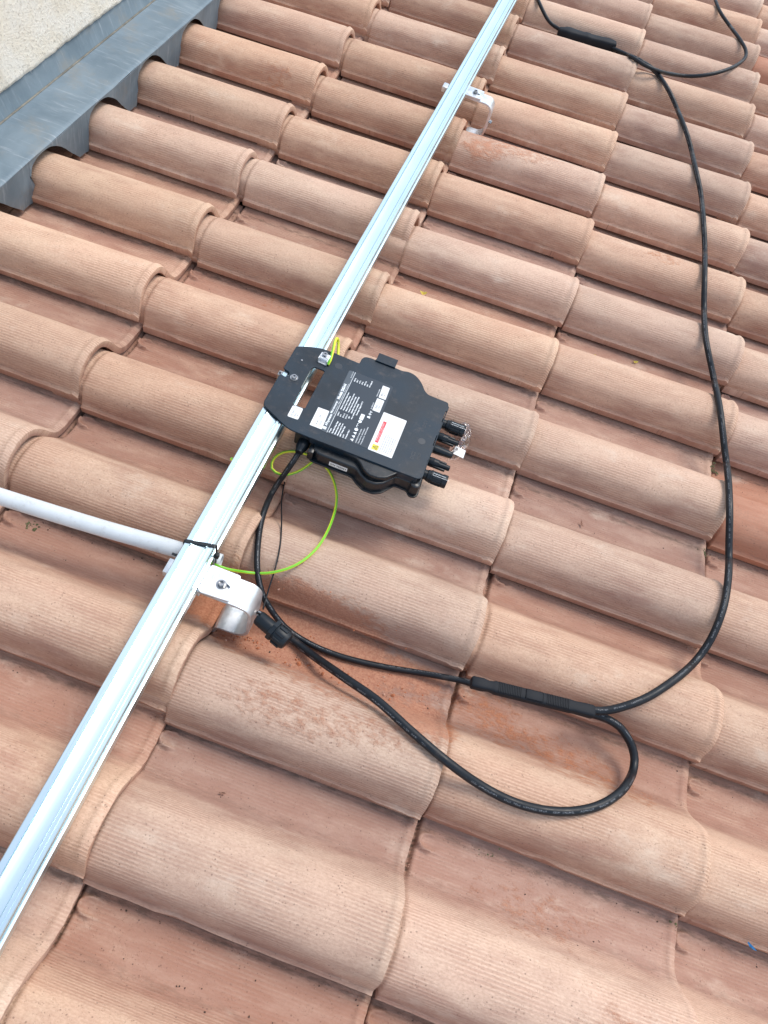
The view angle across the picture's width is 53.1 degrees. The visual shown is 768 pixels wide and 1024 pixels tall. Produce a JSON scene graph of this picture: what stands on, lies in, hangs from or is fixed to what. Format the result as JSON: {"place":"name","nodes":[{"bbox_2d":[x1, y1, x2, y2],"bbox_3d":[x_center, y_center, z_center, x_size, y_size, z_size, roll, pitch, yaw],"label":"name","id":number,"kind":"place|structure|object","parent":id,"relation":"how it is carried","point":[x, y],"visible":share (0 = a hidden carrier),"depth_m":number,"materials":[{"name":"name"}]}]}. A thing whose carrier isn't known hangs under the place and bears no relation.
{"place":"outdoors","nodes":[
{"label":"outdoors","id":0,"kind":"place"},
{"bbox_2d":[54,19,714,472],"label":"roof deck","id":1,"kind":"structure","parent":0,"point":[342,77],"depth_m":2.15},
{"bbox_2d":[0,0,121,92],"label":"wall","id":2,"kind":"structure","parent":1,"relation":"on","point":[34,34],"depth_m":1.60,"materials":[{"name":"beige paint"}]},
{"bbox_2d":[0,0,219,210],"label":"zinc flashing","id":3,"kind":"object","parent":2,"relation":"attached to","point":[45,103],"visible":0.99,"depth_m":1.69,"materials":[{"name":"grey metal"}]},
{"bbox_2d":[0,0,767,513],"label":"roof","id":4,"kind":"structure","parent":1,"relation":"on","point":[386,4],"depth_m":2.33,"materials":[{"name":"ceramic"}]},
{"bbox_2d":[0,0,517,955],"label":"mounting rail","id":5,"kind":"object","parent":4,"relation":"attached to","point":[44,828],"visible":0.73,"depth_m":1.05,"materials":[{"name":"metal"}]},
{"bbox_2d":[0,488,223,564],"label":"conduit pipe","id":6,"kind":"object","parent":5,"relation":"attached to","point":[25,504],"visible":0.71,"depth_m":1.12,"materials":[{"name":"grey plastic"}]},
{"bbox_2d":[171,539,219,562],"bbox_3d":[-0.270,0.066,1.110,0.073,0.082,0.009,0,52,6],"label":"cable tie","id":7,"kind":"object","parent":6,"relation":"attached to","point":[216,555],"visible":0.62,"depth_m":1.08,"materials":[{"name":"black plastic"}]},
{"bbox_2d":[214,450,337,574],"bbox_3d":[-0.152,0.011,1.210,0.133,0.051,0.267,21,55,1],"label":"earth wire","id":8,"kind":"object","parent":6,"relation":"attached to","point":[323,537],"visible":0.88,"depth_m":1.23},
{"bbox_2d":[162,558,262,635],"bbox_3d":[-0.251,0.131,1.132,0.148,0.136,0.047,21,55,1],"label":"roof hook","id":9,"kind":"object","parent":5,"relation":"attached to","point":[238,596],"visible":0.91,"depth_m":1.09,"materials":[{"name":"metal"}]},
{"bbox_2d":[264,346,465,497],"bbox_3d":[-0.029,-0.159,1.289,0.330,0.047,0.265,21,55,1],"label":"microinverter","id":10,"kind":"object","parent":5,"relation":"attached to","point":[371,425],"visible":1,"depth_m":1.26,"materials":[{"name":"black metal"}]},
{"bbox_2d":[317,352,330,365],"bbox_3d":[-0.102,-0.262,1.306,0.018,0.015,0.017,21,55,1],"label":"earth lug","id":11,"kind":"object","parent":10,"relation":"attached to","point":[323,358],"visible":1,"depth_m":1.31,"materials":[{"name":"metal"}]},
{"bbox_2d":[327,337,339,364],"bbox_3d":[-0.084,-0.270,1.343,0.012,0.051,0.079,5,52,10],"label":"earth wire","id":12,"kind":"object","parent":10,"relation":"attached to","point":[336,339],"visible":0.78,"depth_m":1.33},
{"bbox_2d":[254,452,469,685],"bbox_3d":[-0.016,0.096,1.210,0.419,0.119,0.269,21,55,1],"label":"inverter lead","id":13,"kind":"object","parent":10,"relation":"attached to","point":[304,640],"visible":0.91,"depth_m":1.18,"materials":[{"name":"black rubber"}]},
{"bbox_2d":[445,422,471,461],"bbox_3d":[0.132,-0.119,1.324,0.032,0.019,0.092,21,55,1],"label":"plastic bag","id":14,"kind":"object","parent":10,"relation":"attached to","point":[459,451],"visible":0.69,"depth_m":1.32,"materials":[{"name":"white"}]},
{"bbox_2d":[441,82,494,135],"bbox_3d":[0.210,-1.038,2.006,0.148,0.136,0.047,21,55,1],"label":"roof hook","id":15,"kind":"object","parent":5,"relation":"attached to","point":[476,95],"visible":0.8,"depth_m":1.96,"materials":[{"name":"silver metal"}]},
{"bbox_2d":[4,111,767,1023],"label":"dirt crumbs","id":16,"kind":"object","parent":4,"relation":"on","point":[338,683],"visible":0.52,"depth_m":1.17,"materials":[{"name":"brown soil"}]},
{"bbox_2d":[364,990,434,1023],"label":"roof tile","id":17,"kind":"object","parent":4,"relation":"on","point":[379,1012],"visible":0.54,"depth_m":0.95,"materials":[{"name":"ceramic"}]},
{"bbox_2d":[0,884,370,1023],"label":"roof tile","id":18,"kind":"object","parent":17,"relation":"on","point":[65,983],"visible":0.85,"depth_m":0.93,"materials":[{"name":"ceramic"}]},
{"bbox_2d":[0,846,84,1021],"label":"roof tile","id":19,"kind":"object","parent":18,"relation":"on","point":[39,927],"visible":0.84,"depth_m":0.91,"materials":[{"name":"ceramic"}]},
{"bbox_2d":[674,920,767,1023],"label":"roof tile","id":20,"kind":"object","parent":4,"relation":"on","point":[734,976],"visible":0.57,"depth_m":1.05,"materials":[{"name":"ceramic"}]},
{"bbox_2d":[374,816,698,1023],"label":"roof tile","id":21,"kind":"object","parent":20,"relation":"on","point":[480,939],"visible":0.91,"depth_m":0.98,"materials":[{"name":"ceramic"}]},
{"bbox_2d":[82,724,417,995],"bbox_3d":[-0.180,0.410,0.997,0.439,0.118,0.248,21,55,1],"label":"roof tile","id":22,"kind":"object","parent":21,"relation":"on","point":[300,887],"visible":0.85,"depth_m":0.94,"materials":[{"name":"ceramic"}]},
{"bbox_2d":[0,650,165,878],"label":"roof tile","id":23,"kind":"object","parent":22,"relation":"on","point":[38,716],"visible":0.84,"depth_m":1.01,"materials":[{"name":"ceramic"}]},
{"bbox_2d":[678,766,767,952],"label":"roof tile","id":24,"kind":"object","parent":4,"relation":"on","point":[732,904],"visible":0.61,"depth_m":1.07,"materials":[{"name":"ceramic"}]},
{"bbox_2d":[422,671,710,916],"bbox_3d":[0.248,0.378,1.121,0.439,0.118,0.247,21,55,1],"label":"roof tile","id":25,"kind":"object","parent":24,"relation":"on","point":[645,838],"visible":0.83,"depth_m":1.06,"materials":[{"name":"ceramic"}]},
{"bbox_2d":[137,601,459,819],"bbox_3d":[-0.115,0.245,1.120,0.438,0.118,0.248,21,55,1],"label":"roof tile","id":26,"kind":"object","parent":25,"relation":"on","point":[262,703],"visible":0.84,"depth_m":1.06,"materials":[{"name":"ceramic"}]},
{"bbox_2d":[0,507,225,712],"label":"roof tile","id":27,"kind":"object","parent":26,"relation":"on","point":[78,612],"visible":0.73,"depth_m":1.08,"materials":[{"name":"ceramic"}]},
{"bbox_2d":[289,635,638,816],"bbox_3d":[0.099,0.301,1.113,0.579,0.105,0.190,21,55,1],"label":"trunk cable","id":28,"kind":"object","parent":25,"relation":"on","point":[444,759],"visible":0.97,"depth_m":1.05,"materials":[{"name":"black rubber"}]},
{"bbox_2d":[254,611,292,648],"bbox_3d":[-0.160,0.170,1.099,0.061,0.035,0.041,21,55,1],"label":"gland end cap","id":29,"kind":"object","parent":28,"relation":"attached to","point":[278,633],"visible":1,"depth_m":1.09,"materials":[{"name":"black plastic"}]},
{"bbox_2d":[470,676,594,718],"bbox_3d":[0.213,0.265,1.101,0.185,0.017,0.044,21,55,1],"label":"trunk splice","id":30,"kind":"object","parent":28,"relation":"attached to","point":[537,698],"visible":1,"depth_m":1.09,"materials":[{"name":"black plastic"}]},
{"bbox_2d":[690,652,767,794],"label":"roof tile","id":31,"kind":"object","parent":4,"relation":"on","point":[737,753],"visible":0.61,"depth_m":1.19,"materials":[{"name":"ceramic"}]},
{"bbox_2d":[463,573,723,762],"bbox_3d":[0.322,0.209,1.250,0.439,0.118,0.247,21,55,1],"label":"roof tile","id":32,"kind":"object","parent":31,"relation":"on","point":[533,639],"visible":0.73,"depth_m":1.18,"materials":[{"name":"ceramic"}]},
{"bbox_2d":[238,492,489,671],"bbox_3d":[-0.042,0.068,1.253,0.438,0.118,0.247,21,55,1],"label":"roof tile","id":33,"kind":"object","parent":32,"relation":"on","point":[423,599],"visible":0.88,"depth_m":1.19,"materials":[{"name":"ceramic"}]},
{"bbox_2d":[8,410,284,573],"bbox_3d":[-0.397,-0.064,1.254,0.438,0.118,0.247,21,55,1],"label":"roof tile","id":34,"kind":"object","parent":33,"relation":"on","point":[89,464],"visible":0.7,"depth_m":1.19,"materials":[{"name":"ceramic"}]},
{"bbox_2d":[0,373,80,489],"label":"roof tile","id":35,"kind":"object","parent":34,"relation":"on","point":[27,410],"visible":0.93,"depth_m":1.30,"materials":[{"name":"ceramic"}]},
{"bbox_2d":[262,482,284,609],"bbox_3d":[-0.168,0.042,1.220,0.020,0.036,0.259,-2,52,5],"label":"retaining cord","id":36,"kind":"object","parent":33,"relation":"on","point":[278,551],"visible":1,"depth_m":1.18,"materials":[{"name":"black plastic"}]},
{"bbox_2d":[699,331,767,407],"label":"roof tile","id":37,"kind":"object","parent":4,"relation":"on","point":[748,380],"visible":0.45,"depth_m":1.68,"materials":[{"name":"ceramic"}]},
{"bbox_2d":[561,273,744,385],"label":"roof tile","id":38,"kind":"object","parent":37,"relation":"on","point":[634,323],"visible":0.75,"depth_m":1.68,"materials":[{"name":"ceramic"}]},
{"bbox_2d":[379,215,578,326],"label":"roof tile","id":39,"kind":"object","parent":38,"relation":"on","point":[487,268],"visible":0.96,"depth_m":1.68,"materials":[{"name":"ceramic"}]},
{"bbox_2d":[237,155,426,243],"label":"roof tile","id":40,"kind":"object","parent":39,"relation":"on","point":[276,186],"visible":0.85,"depth_m":1.69,"materials":[{"name":"ceramic"}]},
{"bbox_2d":[60,97,275,198],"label":"roof tile","id":41,"kind":"object","parent":40,"relation":"on","point":[194,153],"visible":0.79,"depth_m":1.69,"materials":[{"name":"ceramic"}]},
{"bbox_2d":[705,547,767,673],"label":"roof tile","id":42,"kind":"object","parent":4,"relation":"on","point":[742,637],"visible":0.51,"depth_m":1.31,"materials":[{"name":"ceramic"}]},
{"bbox_2d":[489,473,722,648],"bbox_3d":[0.375,0.052,1.363,0.438,0.118,0.247,21,55,1],"label":"roof tile","id":43,"kind":"object","parent":42,"relation":"on","point":[623,566],"visible":0.84,"depth_m":1.30,"materials":[{"name":"ceramic"}]},
{"bbox_2d":[272,442,515,565],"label":"roof tile","id":44,"kind":"object","parent":43,"relation":"on","point":[468,513],"visible":0.58,"depth_m":1.30,"materials":[{"name":"ceramic"}]},
{"bbox_2d":[52,330,313,484],"bbox_3d":[-0.332,-0.226,1.375,0.438,0.118,0.247,21,55,1],"label":"roof tile","id":45,"kind":"object","parent":44,"relation":"on","point":[184,397],"visible":0.61,"depth_m":1.31,"materials":[{"name":"ceramic"}]},
{"bbox_2d":[0,274,142,400],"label":"roof tile","id":46,"kind":"object","parent":45,"relation":"on","point":[52,341],"visible":0.97,"depth_m":1.32,"materials":[{"name":"ceramic"}]},
{"bbox_2d":[706,458,767,569],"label":"roof tile","id":47,"kind":"object","parent":4,"relation":"on","point":[750,524],"visible":0.42,"depth_m":1.44,"materials":[{"name":"ceramic"}]},
{"bbox_2d":[516,391,725,540],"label":"roof tile","id":48,"kind":"object","parent":47,"relation":"on","point":[631,469],"visible":0.85,"depth_m":1.43,"materials":[{"name":"ceramic"}]},
{"bbox_2d":[344,332,538,470],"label":"roof tile","id":49,"kind":"object","parent":48,"relation":"on","point":[502,418],"visible":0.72,"depth_m":1.43,"materials":[{"name":"ceramic"}]},
{"bbox_2d":[116,262,365,390],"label":"roof tile","id":50,"kind":"object","parent":49,"relation":"on","point":[251,327],"visible":0.77,"depth_m":1.44,"materials":[{"name":"ceramic"}]},
{"bbox_2d":[0,202,192,321],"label":"roof tile","id":51,"kind":"object","parent":50,"relation":"on","point":[80,260],"visible":0.88,"depth_m":1.44,"materials":[{"name":"ceramic"}]},
{"bbox_2d":[595,51,732,714],"bbox_3d":[0.613,-0.547,1.764,0.485,0.062,2.192,21,55,1],"label":"trunk cable","id":52,"kind":"object","parent":48,"relation":"on","point":[683,672],"visible":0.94,"depth_m":1.42,"materials":[{"name":"black rubber"}]},
{"bbox_2d":[707,282,767,344],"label":"roof tile","id":53,"kind":"object","parent":4,"relation":"on","point":[749,318],"visible":0.44,"depth_m":1.80,"materials":[{"name":"ceramic"}]},
{"bbox_2d":[553,226,745,323],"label":"roof tile","id":54,"kind":"object","parent":53,"relation":"on","point":[643,268],"visible":0.88,"depth_m":1.80,"materials":[{"name":"ceramic"}]},
{"bbox_2d":[408,170,594,264],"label":"roof tile","id":55,"kind":"object","parent":54,"relation":"on","point":[524,221],"visible":0.91,"depth_m":1.80,"materials":[{"name":"ceramic"}]},
{"bbox_2d":[257,113,448,207],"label":"roof tile","id":56,"kind":"object","parent":55,"relation":"on","point":[343,152],"visible":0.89,"depth_m":1.81,"materials":[{"name":"ceramic"}]},
{"bbox_2d":[119,55,309,149],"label":"roof tile","id":57,"kind":"object","parent":56,"relation":"on","point":[252,114],"visible":0.88,"depth_m":1.81,"materials":[{"name":"ceramic"}]},
{"bbox_2d":[713,389,767,478],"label":"roof tile","id":58,"kind":"object","parent":4,"relation":"on","point":[747,441],"visible":0.47,"depth_m":1.56,"materials":[{"name":"ceramic"}]},
{"bbox_2d":[541,326,738,454],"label":"roof tile","id":59,"kind":"object","parent":58,"relation":"on","point":[642,393],"visible":0.77,"depth_m":1.55,"materials":[{"name":"ceramic"}]},
{"bbox_2d":[346,272,558,392],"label":"roof tile","id":60,"kind":"object","parent":59,"relation":"on","point":[481,336],"visible":0.88,"depth_m":1.55,"materials":[{"name":"ceramic"}]},
{"bbox_2d":[174,205,399,325],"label":"roof tile","id":61,"kind":"object","parent":60,"relation":"on","point":[285,258],"visible":0.91,"depth_m":1.56,"materials":[{"name":"ceramic"}]},
{"bbox_2d":[4,146,240,256],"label":"roof tile","id":62,"kind":"object","parent":61,"relation":"on","point":[136,201],"visible":0.81,"depth_m":1.56,"materials":[{"name":"ceramic"}]},
{"bbox_2d":[716,191,767,240],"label":"roof tile","id":63,"kind":"object","parent":4,"relation":"on","point":[753,218],"visible":0.52,"depth_m":2.05,"materials":[{"name":"ceramic"}]},
{"bbox_2d":[582,140,750,222],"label":"roof tile","id":64,"kind":"object","parent":63,"relation":"on","point":[656,174],"visible":0.82,"depth_m":2.04,"materials":[{"name":"ceramic"}]},
{"bbox_2d":[455,91,617,171],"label":"roof tile","id":65,"kind":"object","parent":64,"relation":"on","point":[555,134],"visible":0.84,"depth_m":2.05,"materials":[{"name":"ceramic"}]},
{"bbox_2d":[324,37,488,106],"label":"roof tile","id":66,"kind":"object","parent":65,"relation":"on","point":[401,74],"visible":0.8,"depth_m":2.07,"materials":[{"name":"ceramic"}]},
{"bbox_2d":[197,0,363,67],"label":"roof tile","id":67,"kind":"object","parent":66,"relation":"on","point":[299,33],"visible":0.78,"depth_m":2.07,"materials":[{"name":"ceramic"}]},
{"bbox_2d":[729,235,767,288],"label":"roof tile","id":68,"kind":"object","parent":4,"relation":"on","point":[752,266],"visible":0.41,"depth_m":1.93,"materials":[{"name":"ceramic"}]},
{"bbox_2d":[570,180,749,271],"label":"roof tile","id":69,"kind":"object","parent":68,"relation":"on","point":[649,219],"visible":0.82,"depth_m":1.92,"materials":[{"name":"ceramic"}]},
{"bbox_2d":[432,130,605,216],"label":"roof tile","id":70,"kind":"object","parent":69,"relation":"on","point":[533,173],"visible":0.94,"depth_m":1.92,"materials":[{"name":"ceramic"}]},
{"bbox_2d":[292,75,470,161],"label":"roof tile","id":71,"kind":"object","parent":70,"relation":"on","point":[372,111],"visible":0.84,"depth_m":1.93,"materials":[{"name":"ceramic"}]},
{"bbox_2d":[163,19,339,105],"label":"roof tile","id":72,"kind":"object","parent":71,"relation":"on","point":[257,65],"visible":0.73,"depth_m":1.94,"materials":[{"name":"ceramic"}]},
{"bbox_2d":[739,151,767,195],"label":"roof tile","id":73,"kind":"object","parent":4,"relation":"on","point":[755,174],"visible":0.43,"depth_m":2.18,"materials":[{"name":"ceramic"}]},
{"bbox_2d":[596,103,753,178],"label":"roof tile","id":74,"kind":"object","parent":73,"relation":"on","point":[723,153],"visible":0.84,"depth_m":2.17,"materials":[{"name":"ceramic"}]},
{"bbox_2d":[487,55,627,130],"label":"roof tile","id":75,"kind":"object","parent":74,"relation":"on","point":[583,100],"visible":0.9,"depth_m":2.18,"materials":[{"name":"ceramic"}]},
{"bbox_2d":[355,8,506,84],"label":"roof tile","id":76,"kind":"object","parent":75,"relation":"on","point":[418,39],"visible":0.84,"depth_m":2.19,"materials":[{"name":"ceramic"}]},
{"bbox_2d":[262,0,387,34],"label":"roof tile","id":77,"kind":"object","parent":76,"relation":"on","point":[352,14],"visible":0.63,"depth_m":2.19,"materials":[{"name":"ceramic"}]},
{"bbox_2d":[742,114,767,155],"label":"roof tile","id":78,"kind":"object","parent":4,"relation":"on","point":[756,133],"visible":0.52,"depth_m":2.31,"materials":[{"name":"ceramic"}]},
{"bbox_2d":[626,69,755,138],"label":"roof tile","id":79,"kind":"object","parent":78,"relation":"on","point":[714,111],"visible":0.78,"depth_m":2.30,"materials":[{"name":"ceramic"}]},
{"bbox_2d":[506,24,637,91],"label":"roof tile","id":80,"kind":"object","parent":79,"relation":"on","point":[572,58],"visible":0.95,"depth_m":2.31,"materials":[{"name":"ceramic"}]},
{"bbox_2d":[381,0,520,49],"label":"roof tile","id":81,"kind":"object","parent":80,"relation":"on","point":[466,18],"visible":0.7,"depth_m":2.31,"materials":[{"name":"ceramic"}]},
{"bbox_2d":[557,27,616,51],"bbox_3d":[0.633,-1.476,2.400,0.186,0.036,0.068,21,55,1],"label":"trunk splice","id":82,"kind":"object","parent":80,"relation":"on","point":[596,41],"visible":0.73,"depth_m":2.38,"materials":[{"name":"black plastic"}]},
{"bbox_2d":[611,0,747,77],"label":"trunk cable","id":83,"kind":"object","parent":82,"relation":"attached to","point":[681,75],"visible":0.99,"depth_m":2.39,"materials":[{"name":"black rubber"}]},
{"bbox_2d":[749,83,767,117],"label":"roof tile","id":84,"kind":"object","parent":4,"relation":"on","point":[759,100],"visible":0.45,"depth_m":2.43,"materials":[{"name":"ceramic"}]},
{"bbox_2d":[637,39,759,102],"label":"roof tile","id":85,"kind":"object","parent":84,"relation":"on","point":[739,83],"visible":0.84,"depth_m":2.43,"materials":[{"name":"ceramic"}]},
{"bbox_2d":[521,0,645,55],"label":"roof tile","id":86,"kind":"object","parent":85,"relation":"on","point":[628,38],"visible":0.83,"depth_m":2.43,"materials":[{"name":"ceramic"}]},
{"bbox_2d":[467,0,528,22],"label":"roof tile","id":87,"kind":"object","parent":86,"relation":"on","point":[519,8],"visible":0.5,"depth_m":2.44,"materials":[{"name":"ceramic"}]},
{"bbox_2d":[536,0,558,30],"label":"trunk cable","id":88,"kind":"object","parent":86,"relation":"on","point":[548,20],"visible":0.81,"depth_m":2.42,"materials":[{"name":"black rubber"}]},
{"bbox_2d":[751,56,767,84],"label":"roof tile","id":89,"kind":"object","parent":4,"relation":"on","point":[760,67],"visible":0.31,"depth_m":2.55,"materials":[{"name":"ceramic"}]},
{"bbox_2d":[644,13,760,70],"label":"roof tile","id":90,"kind":"object","parent":89,"relation":"on","point":[696,40],"visible":0.73,"depth_m":2.55,"materials":[{"name":"ceramic"}]},
{"bbox_2d":[547,0,652,28],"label":"roof tile","id":91,"kind":"object","parent":90,"relation":"on","point":[635,13],"visible":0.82,"depth_m":2.55,"materials":[{"name":"ceramic"}]},
{"bbox_2d":[754,28,767,58],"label":"roof tile","id":92,"kind":"object","parent":4,"relation":"on","point":[761,40],"visible":0.41,"depth_m":2.68,"materials":[{"name":"ceramic"}]},
{"bbox_2d":[651,0,762,43],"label":"roof tile","id":93,"kind":"object","parent":92,"relation":"on","point":[747,28],"visible":0.81,"depth_m":2.67,"materials":[{"name":"ceramic"}]},
{"bbox_2d":[757,5,767,29],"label":"roof tile","id":94,"kind":"object","parent":4,"relation":"on","point":[763,15],"visible":0.27,"depth_m":2.80,"materials":[{"name":"ceramic"}]},
{"bbox_2d":[697,0,763,17],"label":"roof tile","id":95,"kind":"object","parent":94,"relation":"on","point":[751,8],"visible":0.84,"depth_m":2.79,"materials":[{"name":"ceramic"}]}
]}

